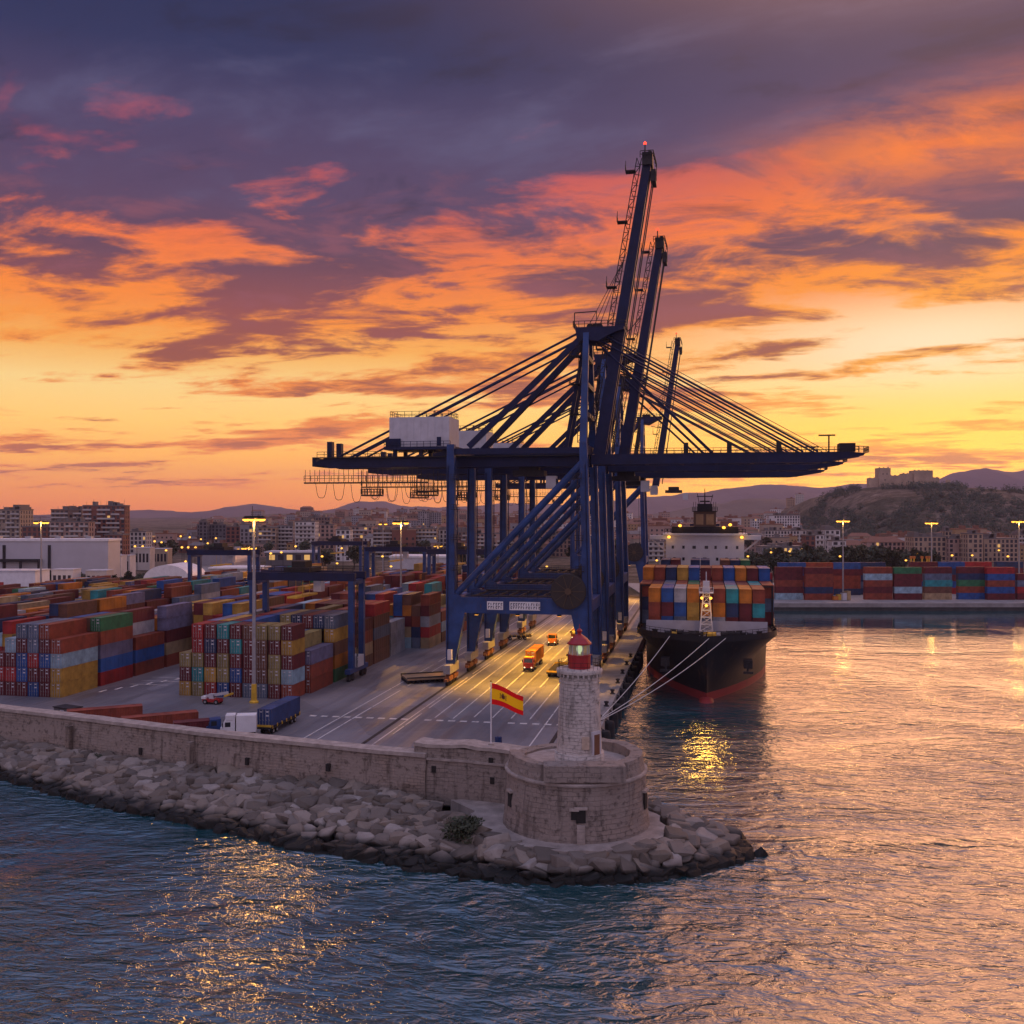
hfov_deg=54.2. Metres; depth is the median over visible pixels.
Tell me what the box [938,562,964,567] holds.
shipping container
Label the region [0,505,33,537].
apartment block
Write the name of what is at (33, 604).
shipping container
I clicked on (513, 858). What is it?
boulder
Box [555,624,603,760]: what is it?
lighthouse
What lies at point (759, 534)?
town house
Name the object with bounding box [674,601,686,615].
shipping container
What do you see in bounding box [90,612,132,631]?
shipping container
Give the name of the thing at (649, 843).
boulder
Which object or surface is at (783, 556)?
leafy tree
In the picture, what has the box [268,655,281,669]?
shipping container
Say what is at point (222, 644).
door
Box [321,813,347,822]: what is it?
boulder
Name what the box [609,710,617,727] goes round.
quay fender
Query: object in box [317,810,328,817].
boulder
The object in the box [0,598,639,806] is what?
container yard
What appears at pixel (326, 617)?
door
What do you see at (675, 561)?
shipping container
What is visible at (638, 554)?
gantry crane
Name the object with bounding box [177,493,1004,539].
town
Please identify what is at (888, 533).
town house
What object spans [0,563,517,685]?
container field
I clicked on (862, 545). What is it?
leafy tree
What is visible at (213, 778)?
boulder
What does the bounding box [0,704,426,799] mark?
sea wall
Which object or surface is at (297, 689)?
shipping container
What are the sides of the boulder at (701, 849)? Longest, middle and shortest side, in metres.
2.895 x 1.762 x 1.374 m
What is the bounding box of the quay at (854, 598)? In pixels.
[629,583,1023,602]
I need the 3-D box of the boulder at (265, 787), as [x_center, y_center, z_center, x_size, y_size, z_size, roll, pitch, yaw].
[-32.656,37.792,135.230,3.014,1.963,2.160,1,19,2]
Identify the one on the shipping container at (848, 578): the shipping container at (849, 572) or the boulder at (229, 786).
the shipping container at (849, 572)
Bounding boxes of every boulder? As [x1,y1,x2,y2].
[1,758,17,767]
[18,761,32,767]
[26,762,46,769]
[26,768,36,773]
[34,773,50,783]
[42,777,57,785]
[49,768,66,780]
[59,785,73,792]
[71,781,80,790]
[73,772,92,781]
[77,786,90,793]
[78,781,90,786]
[84,775,101,780]
[87,787,106,794]
[88,780,101,787]
[91,775,114,782]
[99,750,114,755]
[101,781,115,787]
[102,774,116,784]
[103,785,116,790]
[110,786,119,793]
[112,755,131,760]
[112,772,123,778]
[119,784,128,790]
[120,757,141,765]
[123,767,137,777]
[123,790,135,799]
[124,764,141,768]
[125,782,136,788]
[126,775,137,782]
[129,766,145,771]
[134,780,151,788]
[136,776,147,780]
[137,768,153,777]
[139,789,153,799]
[141,759,155,765]
[142,782,159,790]
[144,763,164,768]
[146,794,165,803]
[148,787,169,797]
[152,766,170,775]
[160,764,177,768]
[160,803,174,811]
[164,802,179,814]
[167,783,180,790]
[167,792,181,799]
[168,766,183,774]
[170,770,187,777]
[173,773,193,778]
[176,776,186,784]
[176,784,189,794]
[176,800,194,807]
[183,804,196,810]
[184,763,196,770]
[186,775,197,785]
[189,793,211,802]
[190,772,205,776]
[193,787,208,793]
[194,776,210,784]
[194,798,208,812]
[199,765,214,771]
[200,804,217,817]
[204,784,219,793]
[206,795,218,802]
[208,773,223,783]
[210,794,229,804]
[211,814,226,817]
[213,790,223,797]
[214,804,229,814]
[217,764,237,773]
[222,795,236,807]
[223,790,238,796]
[225,783,236,788]
[226,810,237,819]
[229,768,254,777]
[234,794,252,807]
[239,811,260,822]
[243,799,256,813]
[246,801,267,810]
[249,814,270,826]
[250,793,266,802]
[252,794,269,798]
[259,783,275,793]
[260,812,276,819]
[264,819,286,828]
[267,806,285,812]
[268,793,285,805]
[269,778,285,783]
[275,781,296,790]
[275,812,288,822]
[275,823,289,828]
[277,790,292,798]
[286,823,304,836]
[287,814,299,824]
[291,788,310,801]
[292,810,311,823]
[296,775,320,787]
[296,795,318,807]
[299,837,315,844]
[304,824,316,831]
[306,778,325,785]
[306,780,319,788]
[308,811,317,825]
[309,804,326,812]
[317,795,332,804]
[317,803,333,812]
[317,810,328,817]
[317,825,336,842]
[318,783,330,796]
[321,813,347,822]
[322,788,344,799]
[323,813,343,822]
[325,820,337,836]
[327,807,342,813]
[328,777,347,787]
[334,797,356,806]
[334,832,345,840]
[336,825,350,833]
[340,805,351,813]
[341,803,356,807]
[343,832,356,840]
[344,809,360,822]
[347,821,356,827]
[348,804,367,810]
[351,782,365,789]
[353,818,367,823]
[353,827,369,833]
[353,847,380,860]
[356,790,377,796]
[356,832,374,845]
[357,821,373,828]
[359,794,374,802]
[359,808,370,817]
[368,807,390,821]
[369,824,384,834]
[369,833,389,846]
[370,818,380,824]
[373,794,389,801]
[373,846,390,852]
[375,837,395,847]
[379,820,394,826]
[380,791,396,797]
[380,797,394,803]
[383,823,402,833]
[384,803,403,812]
[388,831,411,843]
[390,816,406,824]
[391,813,411,818]
[394,793,409,804]
[396,791,406,797]
[398,828,416,846]
[400,804,418,814]
[402,794,423,803]
[403,818,418,825]
[404,825,417,831]
[407,815,423,825]
[408,830,420,836]
[412,799,429,806]
[413,805,432,814]
[414,825,423,829]
[415,834,435,848]
[415,847,435,856]
[416,800,443,807]
[418,824,437,834]
[420,807,438,811]
[422,820,436,825]
[423,810,436,820]
[425,811,434,816]
[426,827,447,838]
[429,802,441,811]
[429,850,457,863]
[431,842,440,851]
[433,811,455,821]
[439,837,466,848]
[439,842,453,852]
[443,812,465,823]
[446,812,457,823]
[449,845,475,862]
[460,832,479,843]
[460,845,474,862]
[469,833,479,843]
[473,835,483,846]
[476,825,492,832]
[477,843,488,863]
[477,863,490,867]
[478,865,498,880]
[479,832,501,836]
[483,832,510,846]
[483,843,504,861]
[488,862,505,868]
[494,858,512,869]
[500,840,521,850]
[502,841,511,851]
[502,850,514,858]
[506,854,522,871]
[512,845,531,851]
[514,847,529,863]
[515,857,536,870]
[526,850,535,858]
[533,846,558,863]
[535,863,547,871]
[546,863,570,876]
[550,854,571,866]
[567,851,586,865]
[569,862,579,876]
[577,865,592,875]
[583,850,609,861]
[587,857,615,875]
[606,852,620,867]
[608,866,616,874]
[611,842,634,853]
[614,873,633,884]
[617,854,632,860]
[617,868,638,879]
[619,856,636,874]
[631,845,649,857]
[633,858,652,875]
[634,838,656,850]
[638,864,663,877]
[639,853,651,864]
[648,798,661,811]
[648,850,670,864]
[651,860,660,867]
[652,804,678,814]
[654,843,673,858]
[660,807,680,824]
[662,852,682,873]
[664,825,688,839]
[666,810,681,819]
[667,814,685,821]
[667,819,690,827]
[667,840,693,856]
[669,823,680,827]
[675,864,689,874]
[682,829,698,841]
[682,855,693,863]
[684,841,696,852]
[685,817,703,825]
[687,859,703,867]
[689,835,699,848]
[691,822,706,829]
[693,852,709,862]
[695,827,717,842]
[696,845,714,856]
[700,842,710,847]
[704,827,725,837]
[705,823,717,827]
[705,846,723,854]
[706,838,730,851]
[709,819,728,832]
[711,853,729,868]
[720,834,739,845]
[723,847,736,858]
[726,826,745,838]
[739,847,754,860]
[754,847,767,857]
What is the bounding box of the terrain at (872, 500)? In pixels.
[33,486,1023,598]
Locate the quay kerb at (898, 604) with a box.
[774,603,1023,606]
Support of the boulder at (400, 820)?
on the boulder at (385, 823)
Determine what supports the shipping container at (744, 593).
on the shipping container at (744, 610)
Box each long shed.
[208,565,270,571]
[389,554,445,570]
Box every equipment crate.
[840,592,846,600]
[844,590,850,599]
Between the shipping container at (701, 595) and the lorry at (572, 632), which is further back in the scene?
the lorry at (572, 632)
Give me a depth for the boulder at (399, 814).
123.25 m
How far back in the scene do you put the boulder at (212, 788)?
135.61 m
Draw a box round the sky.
[0,0,1023,514]
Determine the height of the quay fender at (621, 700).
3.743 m
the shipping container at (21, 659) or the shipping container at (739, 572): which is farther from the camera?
the shipping container at (739, 572)
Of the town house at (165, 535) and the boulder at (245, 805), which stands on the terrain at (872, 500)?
the town house at (165, 535)
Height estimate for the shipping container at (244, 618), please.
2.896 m
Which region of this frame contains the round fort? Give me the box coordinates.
[503,738,649,844]
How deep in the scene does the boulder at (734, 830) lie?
121.92 m
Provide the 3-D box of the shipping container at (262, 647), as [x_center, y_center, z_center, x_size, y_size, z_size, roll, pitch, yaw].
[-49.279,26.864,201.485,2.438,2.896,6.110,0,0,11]
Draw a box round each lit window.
[269,555,274,559]
[278,555,283,559]
[295,555,300,559]
[304,555,309,559]
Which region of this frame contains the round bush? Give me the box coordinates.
[440,814,484,843]
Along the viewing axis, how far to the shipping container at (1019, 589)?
421.32 m
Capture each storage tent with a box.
[143,562,204,577]
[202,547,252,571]
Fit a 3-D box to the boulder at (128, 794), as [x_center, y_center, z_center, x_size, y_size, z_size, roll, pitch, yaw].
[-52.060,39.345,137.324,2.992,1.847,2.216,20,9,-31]
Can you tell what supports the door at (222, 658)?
in the shipping container at (223, 660)
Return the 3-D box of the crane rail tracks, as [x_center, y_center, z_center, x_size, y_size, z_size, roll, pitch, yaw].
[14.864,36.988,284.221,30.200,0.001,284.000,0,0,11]
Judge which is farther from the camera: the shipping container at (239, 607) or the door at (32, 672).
the shipping container at (239, 607)
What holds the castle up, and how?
on the terrain at (872, 500)
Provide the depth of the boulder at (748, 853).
115.43 m
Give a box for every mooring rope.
[601,636,669,717]
[601,638,708,718]
[601,638,725,719]
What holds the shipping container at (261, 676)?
on the shipping container at (262, 690)
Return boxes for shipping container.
[0,600,33,604]
[0,604,17,617]
[0,616,26,631]
[0,632,2,645]
[0,650,4,666]
[0,667,4,680]
[0,681,4,694]
[3,616,45,633]
[5,636,15,652]
[5,652,15,666]
[5,667,15,681]
[5,681,15,695]
[16,618,61,638]
[16,638,26,652]
[16,653,26,666]
[16,667,27,681]
[16,682,27,695]
[18,600,49,609]
[27,639,38,652]
[27,653,38,667]
[28,618,73,638]
[28,668,38,681]
[28,682,38,696]
[30,613,48,616]
[39,618,86,638]
[39,633,79,653]
[39,653,50,667]
[39,668,50,682]
[39,682,49,696]
[49,600,83,615]
[50,673,97,697]
[51,632,97,653]
[51,646,97,668]
[51,660,97,682]
[58,600,96,615]
[58,611,96,617]
[67,703,142,717]
[90,587,121,599]
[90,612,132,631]
[106,588,137,596]
[112,592,144,604]
[121,709,198,723]
[131,588,161,599]
[157,602,191,618]
[157,614,191,630]
[173,718,208,727]
[179,649,191,666]
[179,681,191,695]
[180,667,191,680]
[192,621,215,638]
[192,638,204,652]
[192,653,203,666]
[192,667,203,681]
[192,681,204,695]
[203,599,234,614]
[204,639,216,652]
[204,653,216,667]
[204,667,216,681]
[205,621,229,638]
[205,682,216,694]
[207,614,243,620]
[213,613,222,618]
[217,621,241,638]
[217,639,229,653]
[217,653,229,667]
[217,668,229,682]
[217,682,229,696]
[219,614,251,620]
[223,599,248,615]
[230,621,251,638]
[230,639,242,653]
[230,654,242,667]
[230,668,242,682]
[230,683,242,697]
[231,615,263,620]
[232,600,261,614]
[242,615,276,621]
[242,669,251,682]
[243,622,265,639]
[243,640,251,653]
[243,654,251,668]
[243,683,251,697]
[256,622,279,639]
[256,640,268,654]
[256,654,268,668]
[256,669,267,683]
[257,684,267,698]
[257,696,299,726]
[268,622,291,639]
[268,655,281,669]
[268,669,281,683]
[268,684,280,698]
[269,640,280,654]
[273,604,302,610]
[280,609,311,621]
[281,623,304,640]
[281,637,304,654]
[281,666,304,684]
[281,680,304,697]
[282,651,304,669]
[291,610,319,622]
[302,610,330,628]
[304,587,327,599]
[305,599,331,609]
[305,629,321,647]
[305,643,332,664]
[305,657,332,678]
[305,670,332,692]
[313,610,342,628]
[315,599,341,608]
[324,610,347,628]
[324,625,347,641]
[325,599,347,605]
[340,590,357,599]
[365,600,389,615]
[375,591,396,602]
[402,591,422,604]
[421,591,440,605]
[526,644,543,663]
[640,580,652,596]
[642,597,648,609]
[642,610,648,622]
[643,565,655,579]
[649,584,662,601]
[649,602,660,615]
[649,616,660,619]
[652,580,664,583]
[654,565,666,579]
[661,558,670,564]
[661,584,674,601]
[661,602,673,615]
[661,615,673,619]
[664,580,675,584]
[666,565,677,579]
[671,558,680,564]
[674,584,686,601]
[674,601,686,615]
[674,614,686,619]
[676,580,687,586]
[677,565,688,579]
[687,584,698,602]
[687,602,698,616]
[687,616,698,620]
[688,580,698,583]
[689,565,699,579]
[691,558,699,564]
[700,565,710,579]
[700,584,711,602]
[700,603,711,616]
[701,558,709,564]
[711,565,722,580]
[712,581,723,596]
[713,585,724,602]
[713,603,724,616]
[713,617,724,620]
[720,558,729,566]
[723,565,733,580]
[724,581,735,585]
[725,585,737,602]
[725,600,737,616]
[725,614,737,620]
[729,558,739,565]
[734,565,745,580]
[735,581,748,584]
[737,585,751,603]
[738,601,751,617]
[738,615,751,621]
[739,558,749,565]
[745,566,757,580]
[747,581,760,585]
[750,585,764,603]
[752,603,764,617]
[752,617,764,621]
[756,566,769,580]
[759,581,773,598]
[765,599,773,611]
[765,612,773,624]
[774,567,802,573]
[774,573,802,579]
[774,580,802,586]
[774,586,802,592]
[774,593,802,599]
[777,562,805,566]
[803,567,831,573]
[804,574,832,579]
[804,580,832,586]
[804,587,832,593]
[804,593,832,599]
[805,562,833,568]
[832,562,860,568]
[833,569,860,575]
[833,576,860,581]
[833,589,860,594]
[834,582,860,588]
[860,562,885,568]
[863,567,891,573]
[863,573,891,579]
[863,580,892,586]
[863,586,892,592]
[863,593,892,599]
[892,567,921,573]
[893,574,921,579]
[893,580,921,586]
[893,587,921,592]
[893,593,921,599]
[908,562,937,566]
[922,567,951,573]
[922,573,951,579]
[922,586,951,592]
[922,593,951,599]
[923,580,951,586]
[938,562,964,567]
[956,567,983,572]
[956,573,984,579]
[956,580,984,585]
[956,586,984,592]
[956,593,984,598]
[965,562,991,566]
[984,567,1014,573]
[985,574,1014,579]
[985,580,1014,586]
[985,587,1014,592]
[985,593,1014,599]
[994,561,1022,567]
[1015,568,1022,572]
[1015,573,1023,579]
[1015,580,1023,586]
[1015,586,1023,592]
[1015,593,1023,599]
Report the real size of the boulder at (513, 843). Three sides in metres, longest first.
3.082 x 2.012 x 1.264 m
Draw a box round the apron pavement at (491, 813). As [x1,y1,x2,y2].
[451,799,664,854]
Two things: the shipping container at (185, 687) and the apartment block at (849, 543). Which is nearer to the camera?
the shipping container at (185, 687)
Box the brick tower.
[801,531,815,548]
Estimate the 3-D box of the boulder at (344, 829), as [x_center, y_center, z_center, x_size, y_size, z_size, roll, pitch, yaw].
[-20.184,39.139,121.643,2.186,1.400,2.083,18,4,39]
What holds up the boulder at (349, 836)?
on the shore ground
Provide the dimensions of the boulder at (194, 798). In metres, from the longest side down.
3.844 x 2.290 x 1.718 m
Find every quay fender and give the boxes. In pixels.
[601,728,610,738]
[605,719,614,737]
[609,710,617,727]
[613,702,621,719]
[616,695,624,710]
[620,688,627,703]
[623,681,629,696]
[625,676,632,689]
[628,670,634,683]
[630,665,636,678]
[633,660,639,672]
[635,655,640,667]
[637,651,642,663]
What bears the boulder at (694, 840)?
on the shore ground
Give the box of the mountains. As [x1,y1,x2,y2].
[33,468,1023,517]
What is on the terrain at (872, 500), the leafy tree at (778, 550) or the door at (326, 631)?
the leafy tree at (778, 550)
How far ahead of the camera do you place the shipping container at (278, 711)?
169.62 m
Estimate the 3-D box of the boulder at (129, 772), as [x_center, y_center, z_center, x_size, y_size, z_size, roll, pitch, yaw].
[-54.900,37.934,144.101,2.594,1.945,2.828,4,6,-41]
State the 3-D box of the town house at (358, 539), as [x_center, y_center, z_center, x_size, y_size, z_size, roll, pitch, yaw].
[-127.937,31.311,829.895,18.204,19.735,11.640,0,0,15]
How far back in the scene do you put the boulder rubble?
128.61 m
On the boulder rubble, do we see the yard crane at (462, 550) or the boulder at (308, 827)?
the boulder at (308, 827)
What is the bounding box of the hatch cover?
[401,671,445,683]
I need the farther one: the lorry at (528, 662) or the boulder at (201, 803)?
the lorry at (528, 662)
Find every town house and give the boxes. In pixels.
[152,540,166,547]
[155,530,176,553]
[179,536,196,552]
[181,532,196,537]
[187,536,213,544]
[188,542,204,555]
[213,537,225,542]
[219,540,234,543]
[251,540,276,556]
[286,540,294,549]
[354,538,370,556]
[363,534,372,554]
[391,526,415,554]
[417,538,438,547]
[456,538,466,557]
[476,527,499,531]
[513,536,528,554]
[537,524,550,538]
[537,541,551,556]
[627,531,640,544]
[630,536,648,543]
[648,522,669,539]
[744,533,759,552]
[750,533,763,544]
[763,534,789,544]
[784,534,796,541]
[792,541,800,544]
[848,533,870,538]
[879,531,892,536]
[885,533,905,540]
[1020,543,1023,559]
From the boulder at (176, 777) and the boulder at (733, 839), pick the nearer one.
the boulder at (733, 839)
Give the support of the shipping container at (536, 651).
on the lorry at (528, 662)
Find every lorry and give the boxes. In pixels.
[206,716,220,729]
[220,712,256,732]
[522,656,542,670]
[547,633,558,645]
[570,629,575,637]
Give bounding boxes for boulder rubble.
[0,735,753,887]
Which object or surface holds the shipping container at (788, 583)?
on the shipping container at (788, 589)
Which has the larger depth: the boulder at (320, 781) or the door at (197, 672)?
the door at (197, 672)
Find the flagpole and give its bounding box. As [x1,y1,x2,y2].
[488,680,493,744]
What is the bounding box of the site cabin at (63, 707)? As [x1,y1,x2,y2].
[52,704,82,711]
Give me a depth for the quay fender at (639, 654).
263.59 m
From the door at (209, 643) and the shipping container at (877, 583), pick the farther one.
the shipping container at (877, 583)
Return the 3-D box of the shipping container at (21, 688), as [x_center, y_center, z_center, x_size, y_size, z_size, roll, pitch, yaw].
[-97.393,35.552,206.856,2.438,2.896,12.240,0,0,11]
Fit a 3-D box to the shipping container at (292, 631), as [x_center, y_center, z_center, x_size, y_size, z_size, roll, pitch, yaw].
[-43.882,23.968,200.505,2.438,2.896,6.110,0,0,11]
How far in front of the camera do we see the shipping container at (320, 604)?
246.61 m
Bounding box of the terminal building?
[264,550,327,567]
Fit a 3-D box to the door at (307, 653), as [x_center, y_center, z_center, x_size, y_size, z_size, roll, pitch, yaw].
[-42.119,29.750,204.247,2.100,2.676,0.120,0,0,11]
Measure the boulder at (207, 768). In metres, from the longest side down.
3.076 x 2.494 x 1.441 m
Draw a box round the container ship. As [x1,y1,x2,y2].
[637,488,776,703]
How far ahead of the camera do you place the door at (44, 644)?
200.00 m
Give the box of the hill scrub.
[800,480,1023,537]
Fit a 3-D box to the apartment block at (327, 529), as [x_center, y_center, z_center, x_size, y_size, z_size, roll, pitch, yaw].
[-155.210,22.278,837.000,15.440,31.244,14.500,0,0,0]
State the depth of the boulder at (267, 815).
125.66 m
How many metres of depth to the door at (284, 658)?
197.67 m
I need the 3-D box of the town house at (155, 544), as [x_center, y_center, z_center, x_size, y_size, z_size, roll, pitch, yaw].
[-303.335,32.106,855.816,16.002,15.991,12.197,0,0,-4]
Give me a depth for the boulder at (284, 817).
125.11 m
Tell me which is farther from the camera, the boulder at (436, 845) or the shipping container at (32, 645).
the shipping container at (32, 645)
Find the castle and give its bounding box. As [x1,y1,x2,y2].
[867,467,950,487]
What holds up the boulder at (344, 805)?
on the boulder rubble
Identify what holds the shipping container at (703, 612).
on the shipping container
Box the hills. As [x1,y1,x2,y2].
[33,498,804,519]
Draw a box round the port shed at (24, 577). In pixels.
[0,569,50,586]
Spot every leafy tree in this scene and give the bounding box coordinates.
[123,570,134,579]
[134,573,144,578]
[158,539,180,553]
[203,543,213,547]
[234,540,242,545]
[263,541,275,553]
[298,540,310,549]
[316,548,334,566]
[345,546,362,569]
[417,539,430,545]
[456,554,466,564]
[564,547,575,556]
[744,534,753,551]
[744,550,753,557]
[747,553,759,565]
[755,556,769,567]
[761,537,772,544]
[762,547,774,570]
[768,557,777,575]
[773,547,783,556]
[775,550,790,561]
[790,548,807,557]
[794,550,810,561]
[800,542,813,549]
[801,546,812,553]
[808,551,816,561]
[812,546,824,561]
[816,550,829,561]
[828,555,840,561]
[829,546,849,561]
[844,554,852,561]
[848,544,870,560]
[849,545,868,561]
[864,548,881,561]
[869,545,886,561]
[874,548,885,561]
[881,552,901,566]
[884,548,903,566]
[899,549,910,566]
[909,547,919,560]
[912,550,930,561]
[928,548,938,559]
[930,554,941,561]
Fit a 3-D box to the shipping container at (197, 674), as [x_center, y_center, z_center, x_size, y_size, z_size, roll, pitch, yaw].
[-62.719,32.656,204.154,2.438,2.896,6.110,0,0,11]
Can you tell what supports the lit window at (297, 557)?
in the terminal building
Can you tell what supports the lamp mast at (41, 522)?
on the container yard at (341, 697)
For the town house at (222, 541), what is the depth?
869.91 m
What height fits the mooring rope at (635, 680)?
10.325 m
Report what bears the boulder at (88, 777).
on the boulder rubble
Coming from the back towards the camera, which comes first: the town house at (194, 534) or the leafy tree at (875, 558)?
the town house at (194, 534)
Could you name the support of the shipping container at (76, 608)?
on the shipping container at (75, 615)
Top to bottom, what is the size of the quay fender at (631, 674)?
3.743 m
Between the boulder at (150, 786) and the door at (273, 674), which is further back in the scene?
the door at (273, 674)
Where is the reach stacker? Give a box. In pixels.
[201,691,233,704]
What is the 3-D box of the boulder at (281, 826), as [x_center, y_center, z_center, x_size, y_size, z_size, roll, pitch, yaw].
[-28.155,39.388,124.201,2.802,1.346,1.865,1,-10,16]
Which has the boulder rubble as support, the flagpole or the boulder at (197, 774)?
the boulder at (197, 774)
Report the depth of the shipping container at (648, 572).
249.86 m
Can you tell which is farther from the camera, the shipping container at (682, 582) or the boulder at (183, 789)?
the shipping container at (682, 582)
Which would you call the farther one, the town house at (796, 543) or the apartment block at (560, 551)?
the town house at (796, 543)
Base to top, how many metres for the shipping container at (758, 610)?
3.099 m
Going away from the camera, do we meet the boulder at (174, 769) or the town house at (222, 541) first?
the boulder at (174, 769)
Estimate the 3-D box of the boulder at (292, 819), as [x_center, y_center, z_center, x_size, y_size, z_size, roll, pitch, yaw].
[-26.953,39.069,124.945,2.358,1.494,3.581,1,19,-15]
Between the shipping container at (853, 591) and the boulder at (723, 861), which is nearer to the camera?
the boulder at (723, 861)
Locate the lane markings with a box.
[99,602,635,745]
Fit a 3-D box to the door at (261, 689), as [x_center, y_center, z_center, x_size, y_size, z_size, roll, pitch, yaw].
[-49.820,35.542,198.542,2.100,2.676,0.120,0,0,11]
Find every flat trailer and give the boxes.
[257,712,299,732]
[507,633,530,639]
[546,662,567,676]
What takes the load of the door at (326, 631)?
in the shipping container at (335, 635)
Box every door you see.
[0,653,3,665]
[0,667,3,679]
[0,682,3,693]
[6,639,14,651]
[6,653,14,665]
[6,667,14,680]
[6,682,14,694]
[17,625,25,637]
[17,639,25,651]
[17,653,25,666]
[17,668,25,680]
[17,682,25,695]
[28,625,37,637]
[28,639,36,652]
[28,654,37,666]
[28,668,37,681]
[28,682,37,695]
[40,625,48,638]
[40,640,48,652]
[40,654,48,666]
[40,668,48,681]
[40,683,48,696]
[51,640,60,652]
[51,654,60,667]
[51,669,60,681]
[51,683,60,696]
[91,618,99,630]
[180,653,189,665]
[180,667,189,679]
[180,682,189,694]
[192,624,201,637]
[193,639,201,651]
[193,653,201,666]
[193,668,201,680]
[193,682,201,694]
[205,625,214,637]
[205,639,214,651]
[205,654,214,666]
[205,668,214,680]
[205,682,214,694]
[218,625,227,638]
[218,639,227,652]
[218,654,226,666]
[218,668,227,681]
[218,683,227,695]
[231,625,239,638]
[231,640,239,652]
[231,654,239,667]
[231,669,240,681]
[231,683,239,696]
[243,626,251,638]
[243,640,251,653]
[243,669,251,682]
[243,684,250,696]
[244,655,251,667]
[256,626,265,638]
[256,641,265,653]
[256,655,265,667]
[256,670,265,682]
[257,684,265,697]
[258,710,269,724]
[269,626,278,639]
[269,641,278,653]
[269,655,278,668]
[269,670,278,683]
[269,685,278,697]
[281,615,289,621]
[282,627,291,639]
[282,641,291,653]
[282,656,291,668]
[282,671,291,683]
[282,685,291,697]
[292,615,300,622]
[303,616,311,627]
[305,651,310,663]
[305,665,310,678]
[305,680,310,692]
[314,616,322,627]
[325,616,333,627]
[325,629,333,641]
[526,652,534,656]
[594,734,599,754]
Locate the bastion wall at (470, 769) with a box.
[414,737,528,804]
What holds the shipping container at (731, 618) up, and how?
on the container ship
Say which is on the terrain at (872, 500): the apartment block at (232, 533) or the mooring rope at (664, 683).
the apartment block at (232, 533)
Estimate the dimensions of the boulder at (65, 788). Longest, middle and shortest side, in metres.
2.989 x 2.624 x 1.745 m
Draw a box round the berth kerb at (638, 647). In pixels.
[601,636,644,729]
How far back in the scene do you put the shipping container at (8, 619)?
238.93 m
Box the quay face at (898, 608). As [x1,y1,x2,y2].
[774,607,1023,610]
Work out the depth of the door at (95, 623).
212.53 m
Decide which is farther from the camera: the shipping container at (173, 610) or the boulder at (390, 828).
the shipping container at (173, 610)
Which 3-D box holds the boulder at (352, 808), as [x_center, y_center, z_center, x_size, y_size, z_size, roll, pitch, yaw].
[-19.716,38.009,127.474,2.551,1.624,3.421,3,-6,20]
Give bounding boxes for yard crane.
[187,543,260,584]
[248,560,367,681]
[311,536,367,570]
[365,540,431,577]
[426,542,495,575]
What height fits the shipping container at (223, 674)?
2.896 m
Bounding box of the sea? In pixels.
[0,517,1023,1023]
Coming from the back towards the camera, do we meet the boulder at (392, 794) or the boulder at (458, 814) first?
the boulder at (392, 794)
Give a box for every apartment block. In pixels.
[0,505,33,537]
[21,520,49,537]
[49,517,95,537]
[51,504,82,520]
[83,501,129,537]
[103,528,129,554]
[130,528,152,554]
[197,520,231,538]
[199,516,209,543]
[226,522,240,541]
[240,521,260,545]
[258,525,278,549]
[277,521,294,549]
[295,518,318,549]
[301,514,332,523]
[319,520,336,556]
[336,526,352,560]
[351,524,374,540]
[373,524,399,556]
[406,525,438,545]
[418,509,429,527]
[430,510,441,524]
[437,526,445,548]
[456,527,466,540]
[476,529,499,557]
[543,532,569,556]
[648,539,663,560]
[750,516,761,528]
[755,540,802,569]
[761,527,810,541]
[766,512,799,527]
[811,530,823,548]
[818,524,839,551]
[827,536,846,551]
[846,540,865,549]
[860,537,904,550]
[904,530,945,560]
[940,526,951,537]
[946,534,960,561]
[960,530,982,561]
[983,533,1017,561]
[1010,530,1023,543]
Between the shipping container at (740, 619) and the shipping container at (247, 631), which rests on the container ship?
the shipping container at (740, 619)
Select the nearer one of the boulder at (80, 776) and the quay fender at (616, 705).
the boulder at (80, 776)
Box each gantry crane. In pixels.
[304,142,868,685]
[362,228,846,662]
[412,376,827,638]
[494,332,687,582]
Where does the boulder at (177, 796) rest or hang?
on the boulder rubble
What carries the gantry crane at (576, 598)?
on the container yard at (341, 697)
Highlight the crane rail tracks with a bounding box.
[361,606,639,743]
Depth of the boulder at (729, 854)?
114.53 m
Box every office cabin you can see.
[51,568,80,579]
[85,569,113,577]
[120,555,126,576]
[127,555,135,575]
[134,547,154,569]
[155,548,172,566]
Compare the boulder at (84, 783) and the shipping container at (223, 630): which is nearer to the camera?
the boulder at (84, 783)
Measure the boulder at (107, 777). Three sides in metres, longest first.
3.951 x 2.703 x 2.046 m
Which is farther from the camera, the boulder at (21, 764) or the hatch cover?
the hatch cover
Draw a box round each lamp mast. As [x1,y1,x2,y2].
[33,521,48,581]
[242,506,265,703]
[379,520,386,570]
[392,521,408,586]
[836,519,849,591]
[925,522,937,561]
[1011,520,1023,572]
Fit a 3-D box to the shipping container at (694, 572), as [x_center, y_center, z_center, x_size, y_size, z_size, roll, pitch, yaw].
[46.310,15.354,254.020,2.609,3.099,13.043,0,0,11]
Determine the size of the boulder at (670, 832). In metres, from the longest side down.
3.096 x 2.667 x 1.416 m
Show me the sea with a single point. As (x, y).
(856, 777)
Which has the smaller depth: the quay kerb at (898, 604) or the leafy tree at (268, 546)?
the quay kerb at (898, 604)
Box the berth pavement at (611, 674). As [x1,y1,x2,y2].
[599,614,640,713]
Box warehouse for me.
[0,536,120,577]
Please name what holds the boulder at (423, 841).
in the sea
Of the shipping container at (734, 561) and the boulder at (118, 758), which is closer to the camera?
the boulder at (118, 758)
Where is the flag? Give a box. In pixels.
[492,683,522,714]
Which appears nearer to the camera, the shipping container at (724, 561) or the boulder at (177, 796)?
the boulder at (177, 796)

